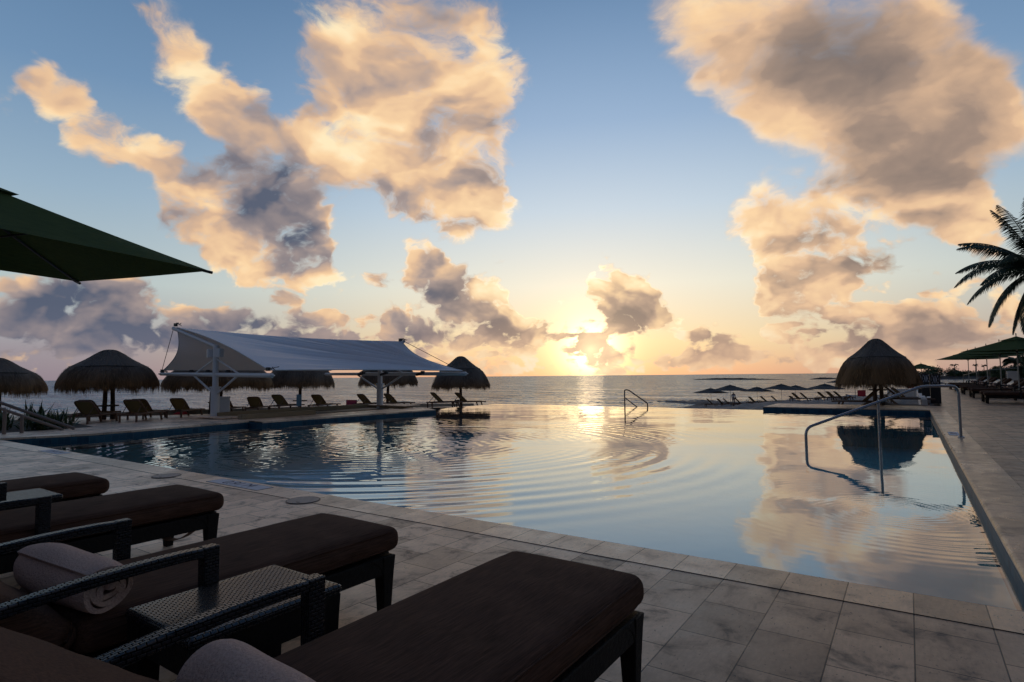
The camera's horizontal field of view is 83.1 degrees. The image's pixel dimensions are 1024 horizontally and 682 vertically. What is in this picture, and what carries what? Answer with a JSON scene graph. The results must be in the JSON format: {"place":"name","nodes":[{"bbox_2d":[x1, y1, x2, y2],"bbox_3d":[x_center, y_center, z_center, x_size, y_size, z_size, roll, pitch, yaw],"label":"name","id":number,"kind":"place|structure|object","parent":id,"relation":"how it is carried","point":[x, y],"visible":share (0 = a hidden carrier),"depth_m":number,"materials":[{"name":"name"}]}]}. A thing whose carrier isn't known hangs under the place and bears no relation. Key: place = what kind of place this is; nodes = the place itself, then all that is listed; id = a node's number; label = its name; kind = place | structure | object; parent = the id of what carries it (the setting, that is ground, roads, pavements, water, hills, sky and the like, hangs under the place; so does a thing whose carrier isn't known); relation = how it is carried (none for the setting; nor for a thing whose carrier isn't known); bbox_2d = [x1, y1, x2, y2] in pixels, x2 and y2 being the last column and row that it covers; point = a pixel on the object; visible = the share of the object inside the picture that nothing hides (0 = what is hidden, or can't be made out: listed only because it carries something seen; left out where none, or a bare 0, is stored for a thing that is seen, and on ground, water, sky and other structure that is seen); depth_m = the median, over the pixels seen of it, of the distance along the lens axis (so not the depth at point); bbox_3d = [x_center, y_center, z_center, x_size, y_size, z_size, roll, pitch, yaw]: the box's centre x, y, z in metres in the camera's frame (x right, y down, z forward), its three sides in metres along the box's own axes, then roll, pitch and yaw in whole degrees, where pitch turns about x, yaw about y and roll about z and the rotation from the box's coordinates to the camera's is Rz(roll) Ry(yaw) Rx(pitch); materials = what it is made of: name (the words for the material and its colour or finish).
{"place":"outdoors","nodes":[
{"label":"outdoors","id":0,"kind":"place"},
{"bbox_2d":[0,405,476,437],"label":"seaside terrace","id":1,"kind":"structure","parent":0,"point":[106,424],"depth_m":17.84,"materials":[{"name":"stone"}]},
{"bbox_2d":[0,358,48,412],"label":"thatched umbrella","id":2,"kind":"object","parent":1,"relation":"on","point":[15,379],"visible":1,"depth_m":20.72,"materials":[{"name":"wicker"}]},
{"bbox_2d":[0,401,74,433],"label":"stair rail","id":3,"kind":"object","parent":1,"relation":"on","point":[4,418],"visible":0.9,"depth_m":14.27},
{"bbox_2d":[0,420,91,432],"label":"planting bed","id":4,"kind":"object","parent":1,"relation":"on","point":[12,429],"visible":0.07,"depth_m":15.53,"materials":[{"name":"plant"}]},
{"bbox_2d":[0,411,19,430],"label":"spiky shrub","id":5,"kind":"object","parent":4,"relation":"on","point":[8,420],"visible":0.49,"depth_m":15.14,"materials":[{"name":"green plant"}]},
{"bbox_2d":[11,408,55,430],"bbox_3d":[-12.357,2.263,14.937,1.264,1.073,1.372,-2,-4,17],"label":"spiky shrub","id":6,"kind":"object","parent":4,"relation":"on","point":[29,423],"visible":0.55,"depth_m":14.83,"materials":[{"name":"green plant"}]},
{"bbox_2d":[13,399,65,426],"bbox_3d":[-13.424,2.242,16.210,1.546,1.291,1.331,3,-5,-41],"label":"spiky shrub","id":7,"kind":"object","parent":4,"relation":"on","point":[31,410],"visible":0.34,"depth_m":16.25,"materials":[{"name":"green plant"}]},
{"bbox_2d":[34,408,84,429],"bbox_3d":[-11.955,2.260,15.234,1.239,1.109,1.254,0,-4,-16],"label":"spiky shrub","id":8,"kind":"object","parent":4,"relation":"on","point":[60,417],"visible":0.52,"depth_m":15.14,"materials":[{"name":"green plant"}]},
{"bbox_2d":[68,400,120,423],"bbox_3d":[-12.722,2.153,17.649,0.566,0.717,1.615,0,-3,-3],"label":"beach lounger","id":9,"kind":"object","parent":1,"relation":"on","point":[87,409],"visible":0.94,"depth_m":17.24,"materials":[{"name":"brown wood"}]},
{"bbox_2d":[71,400,120,421],"bbox_3d":[-13.810,2.289,19.239,0.566,0.717,1.615,0,-3,-1],"label":"beach lounger","id":10,"kind":"object","parent":1,"relation":"on","point":[97,407],"visible":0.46,"depth_m":18.80,"materials":[{"name":"brown wood"}]},
{"bbox_2d":[53,349,159,419],"bbox_3d":[-13.898,1.691,19.908,3.034,2.796,3.038,2,-4,-34],"label":"thatched umbrella","id":11,"kind":"object","parent":1,"relation":"on","point":[106,371],"visible":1,"depth_m":19.09,"materials":[{"name":"wicker"}]},
{"bbox_2d":[118,399,165,422],"bbox_3d":[-11.687,2.179,18.273,0.566,0.717,1.615,0,-3,-2],"label":"beach lounger","id":12,"kind":"object","parent":1,"relation":"on","point":[136,407],"visible":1,"depth_m":17.83,"materials":[{"name":"brown wood"}]},
{"bbox_2d":[126,399,167,419],"bbox_3d":[-12.579,2.333,19.971,0.566,0.717,1.615,0,-3,-3],"label":"beach lounger","id":13,"kind":"object","parent":1,"relation":"on","point":[146,404],"visible":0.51,"depth_m":19.60,"materials":[{"name":"brown wood"}]},
{"bbox_2d":[166,398,204,417],"bbox_3d":[-11.753,2.390,20.820,0.566,0.717,1.615,-1,-3,0],"label":"beach lounger","id":14,"kind":"object","parent":1,"relation":"on","point":[180,405],"visible":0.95,"depth_m":20.38,"materials":[{"name":"brown wood"}]},
{"bbox_2d":[160,371,273,413],"bbox_3d":[-12.732,2.086,25.130,4.451,3.024,4.446,1,-4,-25],"label":"thatched umbrella","id":15,"kind":"object","parent":1,"relation":"on","point":[173,384],"visible":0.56,"depth_m":23.45,"materials":[{"name":"wicker"}]},
{"bbox_2d":[219,396,230,411],"bbox_3d":[-9.867,2.223,19.712,0.450,0.645,0.390,1,-4,-26],"label":"cool box","id":16,"kind":"object","parent":1,"relation":"on","point":[224,406],"visible":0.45,"depth_m":19.58,"materials":[{"name":"white paint"}]},
{"bbox_2d":[230,401,245,411],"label":"beach lounger","id":17,"kind":"object","parent":1,"relation":"on","point":[233,407],"visible":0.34,"depth_m":24.17,"materials":[{"name":"brown wood"}]},
{"bbox_2d":[244,397,271,410],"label":"beach lounger","id":18,"kind":"object","parent":1,"relation":"on","point":[255,402],"visible":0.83,"depth_m":23.57,"materials":[{"name":"brown wood"}]},
{"bbox_2d":[50,403,473,421],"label":"kerb wall","id":19,"kind":"structure","parent":1,"relation":"on","point":[205,411],"depth_m":27.37,"materials":[{"name":"stone"}]},
{"bbox_2d":[268,394,304,408],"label":"beach lounger","id":20,"kind":"object","parent":1,"relation":"on","point":[279,400],"visible":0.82,"depth_m":26.55,"materials":[{"name":"brown wood"}]},
{"bbox_2d":[296,394,301,405],"bbox_3d":[-10.039,2.799,27.215,0.267,0.550,0.064,-1,-3,4],"label":"hanging towel","id":21,"kind":"object","parent":20,"relation":"hanging from","point":[298,400],"visible":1,"depth_m":27.21,"materials":[{"name":"blue fabric"}]},
{"bbox_2d":[270,371,334,406],"bbox_3d":[-10.844,2.212,29.534,3.416,3.377,3.422,-1,-4,6],"label":"thatched umbrella","id":22,"kind":"object","parent":1,"relation":"on","point":[292,380],"visible":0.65,"depth_m":28.25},
{"bbox_2d":[188,404,419,418],"bbox_3d":[-7.244,2.548,21.384,2.835,0.150,7.876,-3,-4,38],"label":"platform","id":23,"kind":"object","parent":1,"relation":"on","point":[255,414],"visible":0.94,"depth_m":20.37,"materials":[{"name":"stone"}]},
{"bbox_2d":[158,322,467,415],"bbox_3d":[-7.288,0.979,21.287,9.250,3.311,6.850,-3,-4,34],"label":"shade canopy","id":24,"kind":"object","parent":1,"relation":"on","point":[248,352],"visible":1,"depth_m":20.86,"materials":[{"name":"white fabric"}]},
{"bbox_2d":[207,349,212,357],"bbox_3d":[-10.014,0.411,19.176,0.200,0.280,0.255,2,-4,-36],"label":"loudspeaker","id":25,"kind":"object","parent":24,"relation":"attached to","point":[209,353],"visible":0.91,"depth_m":19.09,"materials":[{"name":"white paint"}]},
{"bbox_2d":[214,348,223,356],"bbox_3d":[-9.613,0.390,18.901,0.255,0.280,0.200,-1,-4,14],"label":"loudspeaker","id":26,"kind":"object","parent":24,"relation":"attached to","point":[218,352],"visible":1,"depth_m":18.81,"materials":[{"name":"white paint"}]},
{"bbox_2d":[307,394,340,406],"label":"beach lounger","id":27,"kind":"object","parent":1,"relation":"on","point":[318,399],"visible":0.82,"depth_m":28.57,"materials":[{"name":"brown wood"}]},
{"bbox_2d":[346,400,356,404],"bbox_3d":[-8.325,3.355,29.946,0.560,0.600,0.030,-1,-3,0],"label":"box","id":28,"kind":"object","parent":1,"relation":"on","point":[350,402],"visible":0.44,"depth_m":29.94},
{"bbox_2d":[353,394,386,404],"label":"beach lounger","id":29,"kind":"object","parent":1,"relation":"on","point":[363,398],"visible":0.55,"depth_m":29.86,"materials":[{"name":"brown wood"}]},
{"bbox_2d":[358,370,417,401],"bbox_3d":[-7.061,2.382,32.901,3.422,3.377,3.416,-1,-3,4],"label":"thatched umbrella","id":30,"kind":"object","parent":1,"relation":"on","point":[402,381],"visible":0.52,"depth_m":31.69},
{"bbox_2d":[383,393,414,407],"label":"beach lounger","id":31,"kind":"object","parent":1,"relation":"on","point":[390,398],"visible":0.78,"depth_m":30.27,"materials":[{"name":"brown wood"}]},
{"bbox_2d":[426,392,462,407],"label":"beach lounger","id":32,"kind":"object","parent":1,"relation":"on","point":[436,397],"visible":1,"depth_m":30.09,"materials":[{"name":"brown wood"}]},
{"bbox_2d":[431,356,490,406],"bbox_3d":[-2.961,2.582,33.426,3.451,3.412,3.457,0,-4,-9],"label":"thatched umbrella","id":33,"kind":"object","parent":1,"relation":"on","point":[475,378],"visible":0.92,"depth_m":32.33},
{"bbox_2d":[451,392,485,406],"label":"beach lounger","id":34,"kind":"object","parent":1,"relation":"on","point":[460,397],"visible":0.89,"depth_m":31.49,"materials":[{"name":"brown wood"}]},
{"bbox_2d":[1,372,1012,412],"bbox_3d":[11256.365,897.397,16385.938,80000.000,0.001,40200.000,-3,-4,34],"label":"sea","id":35,"kind":"structure","parent":0,"point":[599,390],"depth_m":188.62,"materials":[{"name":"liquid"}]},
{"bbox_2d":[693,378,785,379],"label":"reef","id":36,"kind":"object","parent":35,"relation":"in","point":[736,379],"visible":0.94,"depth_m":540.19},
{"bbox_2d":[0,387,1023,681],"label":"pool deck","id":37,"kind":"structure","parent":0,"point":[702,629],"depth_m":3.05,"materials":[{"name":"stone"}]},
{"bbox_2d":[6,488,62,509],"bbox_3d":[-3.425,1.284,3.849,0.440,0.470,0.570,-3,-4,34],"label":"side table","id":38,"kind":"object","parent":37,"relation":"on","point":[35,492],"visible":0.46,"depth_m":3.96,"materials":[{"name":"wicker"}]},
{"bbox_2d":[0,472,109,501],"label":"sun lounger","id":39,"kind":"object","parent":37,"relation":"on","point":[72,486],"visible":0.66,"depth_m":4.57,"materials":[{"name":"fabric"}]},
{"bbox_2d":[0,188,212,284],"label":"parasol","id":40,"kind":"object","parent":37,"relation":"on","point":[37,240],"visible":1,"depth_m":4.63,"materials":[{"name":"green fabric"}]},
{"bbox_2d":[0,482,223,573],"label":"sun lounger","id":41,"kind":"object","parent":37,"relation":"on","point":[166,514],"visible":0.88,"depth_m":3.63,"materials":[{"name":"fabric"}]},
{"bbox_2d":[0,513,397,670],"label":"sun lounger","id":42,"kind":"object","parent":37,"relation":"on","point":[345,553],"visible":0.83,"depth_m":2.44,"materials":[{"name":"fabric"}]},
{"bbox_2d":[13,543,133,613],"bbox_3d":[-1.623,0.861,2.120,0.584,0.168,0.187,-3,16,30],"label":"rolled towel","id":43,"kind":"object","parent":42,"relation":"on","point":[39,566],"visible":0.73,"depth_m":2.04,"materials":[{"name":"fabric"}]},
{"bbox_2d":[125,565,341,680],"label":"side table","id":44,"kind":"object","parent":37,"relation":"on","point":[269,630],"visible":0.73,"depth_m":1.97,"materials":[{"name":"wicker"}]},
{"bbox_2d":[0,551,643,681],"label":"sun lounger","id":45,"kind":"object","parent":37,"relation":"on","point":[515,616],"visible":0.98,"depth_m":1.79,"materials":[{"name":"brown fabric"}]},
{"bbox_2d":[175,639,315,681],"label":"rolled towel","id":46,"kind":"object","parent":45,"relation":"on","point":[227,660],"visible":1,"depth_m":1.28,"materials":[{"name":"fabric"}]},
{"bbox_2d":[921,373,930,396],"bbox_3d":[18.448,2.036,25.714,0.360,1.175,0.440,-3,-4,34],"label":"towel cabinet","id":47,"kind":"object","parent":37,"relation":"on","point":[926,381],"visible":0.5,"depth_m":25.56,"materials":[{"name":"brown wood"}]},
{"bbox_2d":[929,374,941,403],"bbox_3d":[17.034,1.918,23.230,0.360,1.175,0.440,-3,-4,34],"label":"towel cabinet","id":48,"kind":"object","parent":37,"relation":"on","point":[935,392],"visible":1,"depth_m":23.06,"materials":[{"name":"brown wood"}]},
{"bbox_2d":[937,349,998,381],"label":"parasol","id":49,"kind":"object","parent":37,"relation":"on","point":[967,360],"visible":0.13,"depth_m":43.70,"materials":[{"name":"green fabric"}]},
{"bbox_2d":[949,377,986,388],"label":"sun lounger","id":50,"kind":"object","parent":37,"relation":"on","point":[983,378],"visible":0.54,"depth_m":41.29,"materials":[{"name":"wicker"}]},
{"bbox_2d":[955,377,997,387],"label":"sun lounger","id":51,"kind":"object","parent":37,"relation":"on","point":[991,380],"visible":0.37,"depth_m":36.33,"materials":[{"name":"wicker"}]},
{"bbox_2d":[941,347,1013,383],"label":"parasol","id":52,"kind":"object","parent":37,"relation":"on","point":[975,358],"visible":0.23,"depth_m":40.11,"materials":[{"name":"green fabric"}]},
{"bbox_2d":[959,378,1006,393],"bbox_3d":[26.979,2.563,33.024,2.167,0.892,0.738,-3,-4,34],"label":"sun lounger","id":53,"kind":"object","parent":37,"relation":"on","point":[999,382],"visible":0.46,"depth_m":33.10,"materials":[{"name":"wicker"}]},
{"bbox_2d":[961,378,1011,393],"bbox_3d":[26.074,2.491,31.706,2.167,0.892,0.738,-3,-4,34],"label":"sun lounger","id":54,"kind":"object","parent":37,"relation":"on","point":[1008,380],"visible":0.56,"depth_m":31.43,"materials":[{"name":"wicker"}]},
{"bbox_2d":[949,344,1023,385],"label":"parasol","id":55,"kind":"object","parent":37,"relation":"on","point":[986,356],"visible":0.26,"depth_m":35.67,"materials":[{"name":"green fabric"}]},
{"bbox_2d":[954,201,1023,334],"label":"palm tree","id":56,"kind":"object","parent":37,"relation":"on","point":[1012,263],"visible":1,"depth_m":28.89,"materials":[{"name":"green plant"}]},
{"bbox_2d":[955,340,1023,386],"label":"parasol","id":57,"kind":"object","parent":37,"relation":"on","point":[987,353],"visible":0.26,"depth_m":31.17,"materials":[{"name":"green fabric"}]},
{"bbox_2d":[963,368,1020,385],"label":"guard rail","id":58,"kind":"object","parent":37,"relation":"on","point":[992,369],"visible":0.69,"depth_m":48.18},
{"bbox_2d":[963,333,1023,398],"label":"parasol","id":59,"kind":"object","parent":37,"relation":"on","point":[1015,344],"visible":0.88,"depth_m":26.18,"materials":[{"name":"green fabric"}]},
{"bbox_2d":[967,379,1023,396],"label":"sun lounger","id":60,"kind":"object","parent":37,"relation":"on","point":[1012,384],"visible":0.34,"depth_m":28.10,"materials":[{"name":"wicker"}]},
{"bbox_2d":[970,380,1023,397],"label":"sun lounger","id":61,"kind":"object","parent":37,"relation":"on","point":[974,391],"visible":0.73,"depth_m":27.04,"materials":[{"name":"wicker"}]},
{"bbox_2d":[979,387,1023,401],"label":"sun lounger","id":62,"kind":"object","parent":37,"relation":"on","point":[982,396],"visible":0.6,"depth_m":23.74,"materials":[{"name":"wicker"}]},
{"bbox_2d":[983,388,1023,403],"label":"sun lounger","id":63,"kind":"object","parent":37,"relation":"on","point":[997,394],"visible":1,"depth_m":22.38,"materials":[{"name":"wicker"}]},
{"bbox_2d":[1006,371,1019,379],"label":"white block","id":64,"kind":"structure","parent":37,"relation":"on","point":[1012,375],"depth_m":46.59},
{"bbox_2d":[1018,356,1023,373],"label":"hedge","id":65,"kind":"object","parent":37,"relation":"on","point":[1021,360],"visible":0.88,"depth_m":45.87,"materials":[{"name":"green plant"}]},
{"bbox_2d":[0,0,1023,380],"label":"sky","id":66,"kind":"structure","parent":0,"point":[506,187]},
{"bbox_2d":[4,408,1023,610],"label":"pool wall","id":67,"kind":"structure","parent":0,"point":[1011,577],"depth_m":6.58,"materials":[{"name":"tile"}]},
{"bbox_2d":[0,420,248,439],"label":"terrace coping","id":68,"kind":"object","parent":67,"relation":"on","point":[110,431],"visible":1,"depth_m":14.01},
{"bbox_2d":[255,409,435,422],"bbox_3d":[-5.251,2.524,19.609,0.471,0.064,6.966,-3,-4,38],"label":"bar coping","id":69,"kind":"object","parent":67,"relation":"on","point":[323,417],"visible":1,"depth_m":18.98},
{"bbox_2d":[0,440,1023,634],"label":"coping","id":70,"kind":"object","parent":67,"relation":"on","point":[991,617],"visible":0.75,"depth_m":3.87,"materials":[{"name":"stone"}]},
{"bbox_2d":[40,449,69,453],"bbox_3d":[-7.983,1.935,10.078,0.912,0.004,0.212,-3,-4,34],"label":"lid","id":71,"kind":"object","parent":70,"relation":"on","point":[52,451],"visible":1,"depth_m":10.11,"materials":[{"name":"white plastic"}]},
{"bbox_2d":[151,473,181,477],"bbox_3d":[-4.468,1.741,7.468,0.338,0.009,0.338,-3,-4,34],"label":"skimmer lid","id":72,"kind":"object","parent":70,"relation":"on","point":[168,475],"visible":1,"depth_m":7.46,"materials":[{"name":"plastic"}]},
{"bbox_2d":[206,479,273,490],"bbox_3d":[-3.228,1.692,6.819,1.072,0.004,0.212,-3,-4,34],"label":"depth marker","id":73,"kind":"object","parent":70,"relation":"on","point":[250,486],"visible":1,"depth_m":6.79,"materials":[{"name":"white tile"}]},
{"bbox_2d":[286,496,320,503],"bbox_3d":[-2.131,1.623,5.893,0.338,0.009,0.338,-3,-4,34],"label":"skimmer lid","id":74,"kind":"object","parent":70,"relation":"on","point":[304,500],"visible":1,"depth_m":5.87,"materials":[{"name":"plastic"}]},
{"bbox_2d":[763,406,927,409],"bbox_3d":[11.746,2.429,20.666,5.130,0.064,0.300,-3,-4,34],"label":"coping","id":75,"kind":"object","parent":67,"relation":"on","point":[852,408],"visible":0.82,"depth_m":20.32,"materials":[{"name":"stone"}]},
{"bbox_2d":[930,410,1023,581],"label":"side coping","id":76,"kind":"object","parent":67,"relation":"on","point":[998,490],"visible":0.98,"depth_m":6.21,"materials":[{"name":"stone"}]},
{"bbox_2d":[804,385,964,505],"bbox_3d":[7.050,1.969,10.889,3.108,2.261,0.114,0,-3,-3],"label":"pool handrail","id":77,"kind":"object","parent":76,"relation":"on","point":[878,402],"visible":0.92,"depth_m":10.93,"materials":[{"name":"silver metal"}]},
{"bbox_2d":[947,432,958,435],"bbox_3d":[8.932,1.873,11.675,0.182,0.004,0.812,-3,-4,34],"label":"depth marker","id":78,"kind":"object","parent":76,"relation":"on","point":[954,433],"visible":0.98,"depth_m":11.68,"materials":[{"name":"blue tile"}]},
{"bbox_2d":[219,457,977,603],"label":"pool floor","id":79,"kind":"structure","parent":0,"point":[908,542],"depth_m":10.55,"materials":[{"name":"tile"}]},
{"bbox_2d":[569,394,934,409],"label":"beach","id":80,"kind":"structure","parent":0,"point":[700,404],"depth_m":58.55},
{"bbox_2d":[693,388,727,392],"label":"parasol","id":81,"kind":"object","parent":80,"relation":"on","point":[709,390],"visible":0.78,"depth_m":85.62,"materials":[{"name":"grey fabric"}]},
{"bbox_2d":[713,385,747,402],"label":"parasol","id":82,"kind":"object","parent":80,"relation":"on","point":[730,388],"visible":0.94,"depth_m":81.61,"materials":[{"name":"grey fabric"}]},
{"bbox_2d":[742,387,772,401],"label":"parasol","id":83,"kind":"object","parent":80,"relation":"on","point":[756,389],"visible":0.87,"depth_m":90.58,"materials":[{"name":"grey fabric"}]},
{"bbox_2d":[764,384,799,397],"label":"parasol","id":84,"kind":"object","parent":80,"relation":"on","point":[781,386],"visible":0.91,"depth_m":86.93,"materials":[{"name":"grey fabric"}]},
{"bbox_2d":[778,384,812,389],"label":"parasol","id":85,"kind":"object","parent":80,"relation":"on","point":[800,387],"visible":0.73,"depth_m":91.14,"materials":[{"name":"grey fabric"}]},
{"bbox_2d":[789,393,812,401],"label":"beach lounger","id":86,"kind":"object","parent":80,"relation":"on","point":[795,395],"visible":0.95,"depth_m":59.71,"materials":[{"name":"brown wood"}]},
{"bbox_2d":[805,382,843,388],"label":"parasol","id":87,"kind":"object","parent":80,"relation":"on","point":[824,386],"visible":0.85,"depth_m":78.42,"materials":[{"name":"grey fabric"}]},
{"bbox_2d":[814,392,838,399],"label":"beach lounger","id":88,"kind":"object","parent":80,"relation":"on","point":[821,395],"visible":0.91,"depth_m":59.74,"materials":[{"name":"brown wood"}]},
{"bbox_2d":[824,391,847,399],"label":"beach lounger","id":89,"kind":"object","parent":80,"relation":"on","point":[829,393],"visible":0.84,"depth_m":59.77,"materials":[{"name":"brown wood"}]},
{"bbox_2d":[831,391,855,399],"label":"beach lounger","id":90,"kind":"object","parent":80,"relation":"on","point":[836,393],"visible":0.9,"depth_m":60.22,"materials":[{"name":"brown wood"}]},
{"bbox_2d":[831,391,885,403],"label":"beach lounger","id":91,"kind":"object","parent":80,"relation":"on","point":[869,396],"visible":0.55,"depth_m":23.89,"materials":[{"name":"brown wood"}]},
{"bbox_2d":[857,390,865,395],"bbox_3d":[20.789,3.101,34.321,0.420,0.372,0.442,-3,-4,34],"label":"beach chair","id":92,"kind":"object","parent":80,"relation":"on","point":[861,392],"visible":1,"depth_m":34.17,"materials":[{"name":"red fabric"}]},
{"bbox_2d":[834,339,922,404],"bbox_3d":[14.385,1.353,22.750,3.032,2.904,3.023,-3,-4,34],"label":"thatched umbrella","id":93,"kind":"object","parent":80,"relation":"on","point":[876,364],"visible":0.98,"depth_m":21.92,"materials":[{"name":"wicker"}]},
{"bbox_2d":[879,387,935,404],"bbox_3d":[15.914,2.215,23.314,1.872,0.830,0.656,-3,-4,29],"label":"beach lounger","id":94,"kind":"object","parent":80,"relation":"on","point":[898,397],"visible":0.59,"depth_m":23.09,"materials":[{"name":"brown wood"}]},
{"bbox_2d":[887,389,930,404],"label":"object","id":95,"kind":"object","parent":80,"relation":"on","point":[923,401],"depth_m":31.18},
{"bbox_2d":[888,387,929,403],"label":"beach lounger","id":96,"kind":"object","parent":80,"relation":"on","point":[895,390],"visible":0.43,"depth_m":28.32,"materials":[{"name":"brown wood"}]},
{"bbox_2d":[915,364,940,372],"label":"parasol","id":97,"kind":"object","parent":80,"relation":"on","point":[921,366],"visible":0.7,"depth_m":67.77,"materials":[{"name":"green fabric"}]},
{"bbox_2d":[988,364,1023,380],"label":"hedge","id":98,"kind":"object","parent":80,"relation":"on","point":[994,373],"visible":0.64,"depth_m":50.58,"materials":[{"name":"green plant"}]},
{"bbox_2d":[1002,357,1023,382],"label":"palm tree","id":99,"kind":"object","parent":80,"relation":"on","point":[1007,361],"visible":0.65,"depth_m":54.56,"materials":[{"name":"green plant"}]},
{"bbox_2d":[763,403,944,410],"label":"deck","id":100,"kind":"structure","parent":0,"point":[842,406],"depth_m":21.30,"materials":[{"name":"stone"}]},
{"bbox_2d":[940,376,990,378],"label":"headland","id":101,"kind":"structure","parent":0,"point":[958,377],"depth_m":418.24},
{"bbox_2d":[918,365,989,376],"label":"distant wood","id":102,"kind":"object","parent":101,"relation":"on","point":[950,371],"visible":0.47,"depth_m":430.14,"materials":[{"name":"green plant"}]},
{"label":"overflow edge","id":103,"kind":"structure","parent":0,"visible":0},
{"bbox_2d":[624,389,647,406],"bbox_3d":[5.429,2.673,25.197,1.085,1.130,0.072,-2,-4,27],"label":"pool handrail","id":104,"kind":"object","parent":103,"relation":"on","point":[635,395],"visible":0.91,"depth_m":25.30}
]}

